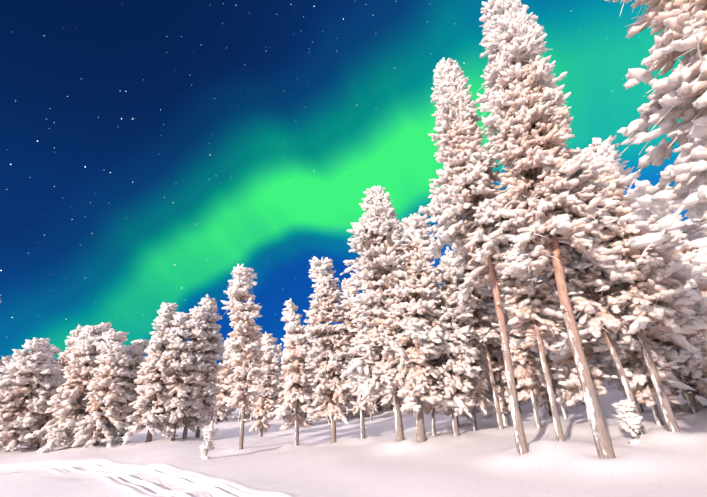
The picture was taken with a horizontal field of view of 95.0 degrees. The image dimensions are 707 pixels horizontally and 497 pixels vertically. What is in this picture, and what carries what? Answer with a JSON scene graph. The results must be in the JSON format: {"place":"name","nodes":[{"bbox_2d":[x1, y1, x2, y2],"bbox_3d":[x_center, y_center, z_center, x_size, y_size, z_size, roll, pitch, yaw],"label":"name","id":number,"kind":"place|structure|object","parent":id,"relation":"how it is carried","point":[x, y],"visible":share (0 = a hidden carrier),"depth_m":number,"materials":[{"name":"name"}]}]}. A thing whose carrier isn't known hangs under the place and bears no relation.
{"place":"outdoors","nodes":[
{"label":"outdoors","id":0,"kind":"place"},
{"bbox_2d":[0,0,690,372],"label":"sky","id":1,"kind":"structure","parent":0,"point":[151,150],"materials":[{"name":"blue"}]},
{"bbox_2d":[0,363,706,496],"bbox_3d":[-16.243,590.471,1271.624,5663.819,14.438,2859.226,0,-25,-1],"label":"snow ground","id":2,"kind":"structure","parent":0,"point":[485,459],"depth_m":9.29,"materials":[{"name":"white snow"}]},
{"bbox_2d":[0,355,13,387],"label":"pine","id":3,"kind":"object","parent":2,"relation":"on","point":[8,358],"visible":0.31,"depth_m":32.06,"materials":[{"name":"white plant"}]},
{"bbox_2d":[4,356,23,384],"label":"pine","id":4,"kind":"object","parent":2,"relation":"on","point":[15,372],"visible":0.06,"depth_m":50.28,"materials":[{"name":"white plant"}]},
{"bbox_2d":[0,337,61,451],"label":"pine tree","id":5,"kind":"object","parent":2,"relation":"on","point":[18,422],"visible":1,"depth_m":18.38,"materials":[{"name":"white plant"}]},
{"bbox_2d":[17,360,45,396],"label":"pine","id":6,"kind":"object","parent":2,"relation":"on","point":[41,361],"visible":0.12,"depth_m":34.08,"materials":[{"name":"white plant"}]},
{"bbox_2d":[16,344,61,396],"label":"pine","id":7,"kind":"object","parent":2,"relation":"on","point":[55,350],"visible":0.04,"depth_m":46.76,"materials":[{"name":"white plant"}]},
{"bbox_2d":[18,366,66,447],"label":"pine tree","id":8,"kind":"object","parent":2,"relation":"on","point":[40,441],"visible":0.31,"depth_m":19.17,"materials":[{"name":"white plant"}]},
{"bbox_2d":[50,325,83,389],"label":"pine","id":9,"kind":"object","parent":2,"relation":"on","point":[63,359],"visible":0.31,"depth_m":36.29,"materials":[{"name":"white plant"}]},
{"bbox_2d":[25,325,117,452],"bbox_3d":[-15.240,8.139,19.161,4.201,6.888,4.060,0,-25,-1],"label":"pine tree","id":10,"kind":"object","parent":2,"relation":"on","point":[70,406],"visible":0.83,"depth_m":18.22,"materials":[{"name":"white plant"}]},
{"bbox_2d":[64,322,111,428],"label":"pine","id":11,"kind":"object","parent":2,"relation":"on","point":[108,326],"visible":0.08,"depth_m":35.31,"materials":[{"name":"white plant"}]},
{"bbox_2d":[71,328,135,447],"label":"pine tree","id":12,"kind":"object","parent":2,"relation":"on","point":[108,379],"visible":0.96,"depth_m":17.95,"materials":[{"name":"white plant"}]},
{"bbox_2d":[106,339,149,441],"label":"pine tree","id":13,"kind":"object","parent":2,"relation":"on","point":[137,348],"visible":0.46,"depth_m":19.25,"materials":[{"name":"white plant"}]},
{"bbox_2d":[128,344,151,429],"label":"pine","id":14,"kind":"object","parent":2,"relation":"on","point":[147,358],"visible":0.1,"depth_m":35.95,"materials":[{"name":"white plant"}]},
{"bbox_2d":[121,302,182,444],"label":"pine tree","id":15,"kind":"object","parent":2,"relation":"on","point":[152,396],"visible":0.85,"depth_m":18.34,"materials":[{"name":"white plant"}]},
{"bbox_2d":[0,457,320,496],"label":"snowy path","id":16,"kind":"structure","parent":2,"relation":"on","point":[113,477],"depth_m":8.94,"materials":[{"name":"white snow"}]},
{"bbox_2d":[160,312,198,440],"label":"pine tree","id":17,"kind":"object","parent":2,"relation":"on","point":[179,403],"visible":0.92,"depth_m":18.89,"materials":[{"name":"white plant"}]},
{"bbox_2d":[181,305,211,438],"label":"pine tree","id":18,"kind":"object","parent":2,"relation":"on","point":[198,317],"visible":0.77,"depth_m":19.81,"materials":[{"name":"white plant"}]},
{"bbox_2d":[182,294,226,437],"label":"pine tree","id":19,"kind":"object","parent":2,"relation":"on","point":[208,394],"visible":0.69,"depth_m":20.79,"materials":[{"name":"white plant"}]},
{"bbox_2d":[200,421,217,459],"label":"small snowy tree","id":20,"kind":"object","parent":2,"relation":"on","point":[209,434],"visible":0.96,"depth_m":11.93,"materials":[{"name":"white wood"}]},
{"bbox_2d":[214,349,231,423],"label":"pine","id":21,"kind":"object","parent":2,"relation":"on","point":[222,396],"visible":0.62,"depth_m":38.69,"materials":[{"name":"white plant"}]},
{"bbox_2d":[215,337,233,420],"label":"pine","id":22,"kind":"object","parent":2,"relation":"on","point":[226,343],"visible":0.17,"depth_m":46.19,"materials":[{"name":"white plant"}]},
{"bbox_2d":[216,353,236,421],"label":"pine","id":23,"kind":"object","parent":2,"relation":"on","point":[228,408],"visible":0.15,"depth_m":41.94,"materials":[{"name":"white plant"}]},
{"bbox_2d":[220,264,268,449],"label":"pine tree","id":24,"kind":"object","parent":2,"relation":"on","point":[245,357],"visible":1,"depth_m":15.61,"materials":[{"name":"white plant"}]},
{"bbox_2d":[230,350,259,421],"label":"pine","id":25,"kind":"object","parent":2,"relation":"on","point":[246,408],"visible":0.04,"depth_m":38.86,"materials":[{"name":"white plant"}]},
{"bbox_2d":[245,334,263,419],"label":"pine","id":26,"kind":"object","parent":2,"relation":"on","point":[259,365],"visible":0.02,"depth_m":44.17,"materials":[{"name":"white plant"}]},
{"bbox_2d":[249,332,281,436],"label":"pine tree","id":27,"kind":"object","parent":2,"relation":"on","point":[265,409],"visible":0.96,"depth_m":19.69,"materials":[{"name":"white plant"}]},
{"bbox_2d":[272,343,282,400],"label":"pine","id":28,"kind":"object","parent":2,"relation":"on","point":[279,351],"visible":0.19,"depth_m":46.74,"materials":[{"name":"white plant"}]},
{"bbox_2d":[274,343,293,419],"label":"pine","id":29,"kind":"object","parent":2,"relation":"on","point":[284,373],"visible":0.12,"depth_m":39.51,"materials":[{"name":"white plant"}]},
{"bbox_2d":[278,364,289,417],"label":"pine","id":30,"kind":"object","parent":2,"relation":"on","point":[280,390],"visible":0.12,"depth_m":43.91,"materials":[{"name":"white plant"}]},
{"bbox_2d":[273,298,316,445],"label":"pine tree","id":31,"kind":"object","parent":2,"relation":"on","point":[296,382],"visible":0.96,"depth_m":15.63,"materials":[{"name":"white plant"}]},
{"bbox_2d":[294,324,313,408],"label":"pine","id":32,"kind":"object","parent":2,"relation":"on","point":[309,339],"visible":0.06,"depth_m":43.44,"materials":[{"name":"white plant"}]},
{"bbox_2d":[298,355,314,421],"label":"slope pine","id":33,"kind":"object","parent":2,"relation":"on","point":[310,357],"visible":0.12,"depth_m":28.85,"materials":[{"name":"white plant"}]},
{"bbox_2d":[299,256,354,442],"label":"pine tree","id":34,"kind":"object","parent":2,"relation":"on","point":[327,360],"visible":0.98,"depth_m":16.14,"materials":[{"name":"white plant"}]},
{"bbox_2d":[338,404,346,417],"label":"slope pine","id":35,"kind":"object","parent":2,"relation":"on","point":[343,410],"visible":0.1,"depth_m":30.97,"materials":[{"name":"white plant"}]},
{"bbox_2d":[340,389,353,421],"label":"slope pine","id":36,"kind":"object","parent":2,"relation":"on","point":[348,405],"visible":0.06,"depth_m":28.73,"materials":[{"name":"white plant"}]},
{"bbox_2d":[345,357,359,417],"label":"slope pine","id":37,"kind":"object","parent":2,"relation":"on","point":[357,414],"depth_m":32.37,"materials":[{"name":"white plant"}]},
{"bbox_2d":[337,278,373,438],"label":"pine tree","id":38,"kind":"object","parent":2,"relation":"on","point":[347,319],"visible":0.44,"depth_m":16.56,"materials":[{"name":"white plant"}]},
{"bbox_2d":[362,396,370,417],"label":"slope pine","id":39,"kind":"object","parent":2,"relation":"on","point":[367,413],"visible":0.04,"depth_m":30.80,"materials":[{"name":"white plant"}]},
{"bbox_2d":[367,392,377,420],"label":"slope pine","id":40,"kind":"object","parent":2,"relation":"on","point":[372,404],"visible":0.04,"depth_m":26.67,"materials":[{"name":"white plant"}]},
{"bbox_2d":[340,186,420,441],"bbox_3d":[1.201,2.387,14.906,3.711,12.000,4.002,0,-25,-1],"label":"pine tree","id":41,"kind":"object","parent":2,"relation":"on","point":[376,231],"visible":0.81,"depth_m":14.24,"materials":[{"name":"white plant"}]},
{"bbox_2d":[374,359,386,410],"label":"pine","id":42,"kind":"object","parent":2,"relation":"on","point":[380,407],"visible":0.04,"depth_m":35.67,"materials":[{"name":"white plant"}]},
{"bbox_2d":[381,316,399,412],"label":"pine","id":43,"kind":"object","parent":2,"relation":"on","point":[387,401],"depth_m":31.31,"materials":[{"name":"white plant"}]},
{"bbox_2d":[377,214,457,442],"bbox_3d":[2.807,2.824,13.982,3.503,10.282,3.414,15,-29,-29],"label":"pine tree","id":44,"kind":"object","parent":2,"relation":"on","point":[418,389],"visible":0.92,"depth_m":12.93,"materials":[{"name":"white plant"}]},
{"bbox_2d":[419,315,443,435],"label":"pine tree","id":45,"kind":"object","parent":2,"relation":"on","point":[428,409],"visible":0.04,"depth_m":13.93,"materials":[{"name":"white plant"}]},
{"bbox_2d":[425,246,487,435],"bbox_3d":[4.133,3.721,13.657,2.625,8.067,2.673,0,-25,-1],"label":"pine tree","id":46,"kind":"object","parent":2,"relation":"on","point":[453,382],"visible":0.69,"depth_m":12.88,"materials":[{"name":"white plant"}]},
{"bbox_2d":[440,358,472,425],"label":"slope pine","id":47,"kind":"object","parent":2,"relation":"on","point":[449,412],"visible":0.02,"depth_m":15.95,"materials":[{"name":"white plant"}]},
{"bbox_2d":[458,393,481,416],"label":"slope pine","id":48,"kind":"object","parent":2,"relation":"on","point":[477,411],"depth_m":17.87,"materials":[{"name":"white plant"}]},
{"bbox_2d":[413,57,528,454],"bbox_3d":[4.115,-1.619,11.711,3.837,16.102,3.227,0,-25,-1],"label":"pine tree","id":49,"kind":"object","parent":2,"relation":"on","point":[467,179],"visible":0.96,"depth_m":11.29,"materials":[{"name":"white plant"}]},
{"bbox_2d":[451,240,503,428],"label":"pine tree","id":50,"kind":"object","parent":2,"relation":"on","point":[482,297],"visible":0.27,"depth_m":13.86,"materials":[{"name":"white plant"}]},
{"bbox_2d":[460,298,494,430],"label":"pine tree","id":51,"kind":"object","parent":2,"relation":"on","point":[482,402],"visible":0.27,"depth_m":13.65,"materials":[{"name":"white plant"}]},
{"bbox_2d":[471,349,492,413],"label":"slope pine","id":52,"kind":"object","parent":2,"relation":"on","point":[488,383],"depth_m":19.73,"materials":[{"name":"white plant"}]},
{"bbox_2d":[480,313,510,425],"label":"slope pine","id":53,"kind":"object","parent":2,"relation":"on","point":[496,355],"visible":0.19,"depth_m":14.67,"materials":[{"name":"white plant"}]},
{"bbox_2d":[493,292,526,411],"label":"pine","id":54,"kind":"object","parent":2,"relation":"on","point":[521,402],"visible":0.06,"depth_m":18.72,"materials":[{"name":"white plant"}]},
{"bbox_2d":[496,274,552,427],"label":"pine tree","id":55,"kind":"object","parent":2,"relation":"on","point":[526,365],"visible":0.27,"depth_m":12.59,"materials":[{"name":"white plant"}]},
{"bbox_2d":[489,217,575,440],"bbox_3d":[5.579,2.108,9.884,2.183,7.312,2.149,0,-25,-1],"label":"pine tree","id":56,"kind":"object","parent":2,"relation":"on","point":[532,324],"visible":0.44,"depth_m":9.75,"materials":[{"name":"white plant"}]},
{"bbox_2d":[526,312,557,415],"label":"slope pine","id":57,"kind":"object","parent":2,"relation":"on","point":[545,400],"visible":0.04,"depth_m":15.50,"materials":[{"name":"white plant"}]},
{"bbox_2d":[536,337,567,417],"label":"slope pine","id":58,"kind":"object","parent":2,"relation":"on","point":[555,384],"visible":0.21,"depth_m":13.61,"materials":[{"name":"white plant"}]},
{"bbox_2d":[475,0,635,458],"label":"pine tree","id":59,"kind":"object","parent":2,"relation":"on","point":[546,177],"visible":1,"depth_m":9.67,"materials":[{"name":"white plant"}]},
{"bbox_2d":[543,277,609,427],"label":"pine tree","id":60,"kind":"object","parent":2,"relation":"on","point":[572,389],"visible":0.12,"depth_m":10.76,"materials":[{"name":"white plant"}]},
{"bbox_2d":[575,321,603,363],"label":"pine","id":61,"kind":"object","parent":2,"relation":"on","point":[598,358],"depth_m":25.54,"materials":[{"name":"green plant"}]},
{"bbox_2d":[541,228,645,434],"bbox_3d":[7.288,1.439,9.911,2.700,8.095,2.755,0,-25,-1],"label":"pine tree","id":62,"kind":"object","parent":2,"relation":"on","point":[597,324],"visible":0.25,"depth_m":9.10,"materials":[{"name":"white plant"}]},
{"bbox_2d":[595,337,619,385],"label":"slope pine","id":63,"kind":"object","parent":2,"relation":"on","point":[611,371],"visible":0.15,"depth_m":18.85,"materials":[{"name":"white plant"}]},
{"bbox_2d":[542,135,706,432],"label":"pine tree","id":64,"kind":"object","parent":2,"relation":"on","point":[661,299],"visible":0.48,"depth_m":8.91,"materials":[{"name":"white plant"}]},
{"bbox_2d":[611,398,644,444],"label":"small snowy tree","id":65,"kind":"object","parent":2,"relation":"on","point":[631,423],"visible":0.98,"depth_m":7.77,"materials":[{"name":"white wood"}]},
{"bbox_2d":[609,339,647,411],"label":"slope pine","id":66,"kind":"object","parent":2,"relation":"on","point":[620,384],"visible":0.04,"depth_m":12.92,"materials":[{"name":"white plant"}]},
{"bbox_2d":[603,283,696,424],"bbox_3d":[8.939,3.134,10.220,2.000,5.009,2.034,0,-25,-1],"label":"pine tree","id":67,"kind":"object","parent":2,"relation":"on","point":[640,383],"visible":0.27,"depth_m":9.52,"materials":[{"name":"white plant"}]},
{"bbox_2d":[605,0,706,290],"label":"pine tree","id":68,"kind":"object","parent":2,"relation":"on","point":[683,24],"visible":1,"depth_m":4.77,"materials":[{"name":"white plant"}]},
{"bbox_2d":[627,187,698,255],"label":"pine","id":69,"kind":"object","parent":2,"relation":"on","point":[635,188],"depth_m":27.31,"materials":[{"name":"white plant"}]},
{"bbox_2d":[632,289,706,413],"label":"pine tree","id":70,"kind":"object","parent":2,"relation":"on","point":[696,368],"visible":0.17,"depth_m":10.00,"materials":[{"name":"white plant"}]},
{"bbox_2d":[647,211,706,334],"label":"pine","id":71,"kind":"object","parent":2,"relation":"on","point":[685,259],"depth_m":14.29,"materials":[{"name":"white plant"}]},
{"bbox_2d":[674,229,706,293],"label":"slope pine","id":72,"kind":"object","parent":2,"relation":"on","point":[682,238],"visible":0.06,"depth_m":16.33,"materials":[{"name":"white plant"}]},
{"bbox_2d":[677,219,706,263],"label":"pine","id":73,"kind":"object","parent":2,"relation":"on","point":[691,230],"visible":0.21,"depth_m":20.68,"materials":[{"name":"white plant"}]},
{"bbox_2d":[678,288,706,378],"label":"pine tree","id":74,"kind":"object","parent":2,"relation":"on","point":[702,303],"visible":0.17,"depth_m":10.84,"materials":[{"name":"white plant"}]},
{"bbox_2d":[690,211,706,231],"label":"pine","id":75,"kind":"object","parent":2,"relation":"on","point":[699,220],"visible":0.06,"depth_m":17.11,"materials":[{"name":"white plant"}]}
]}

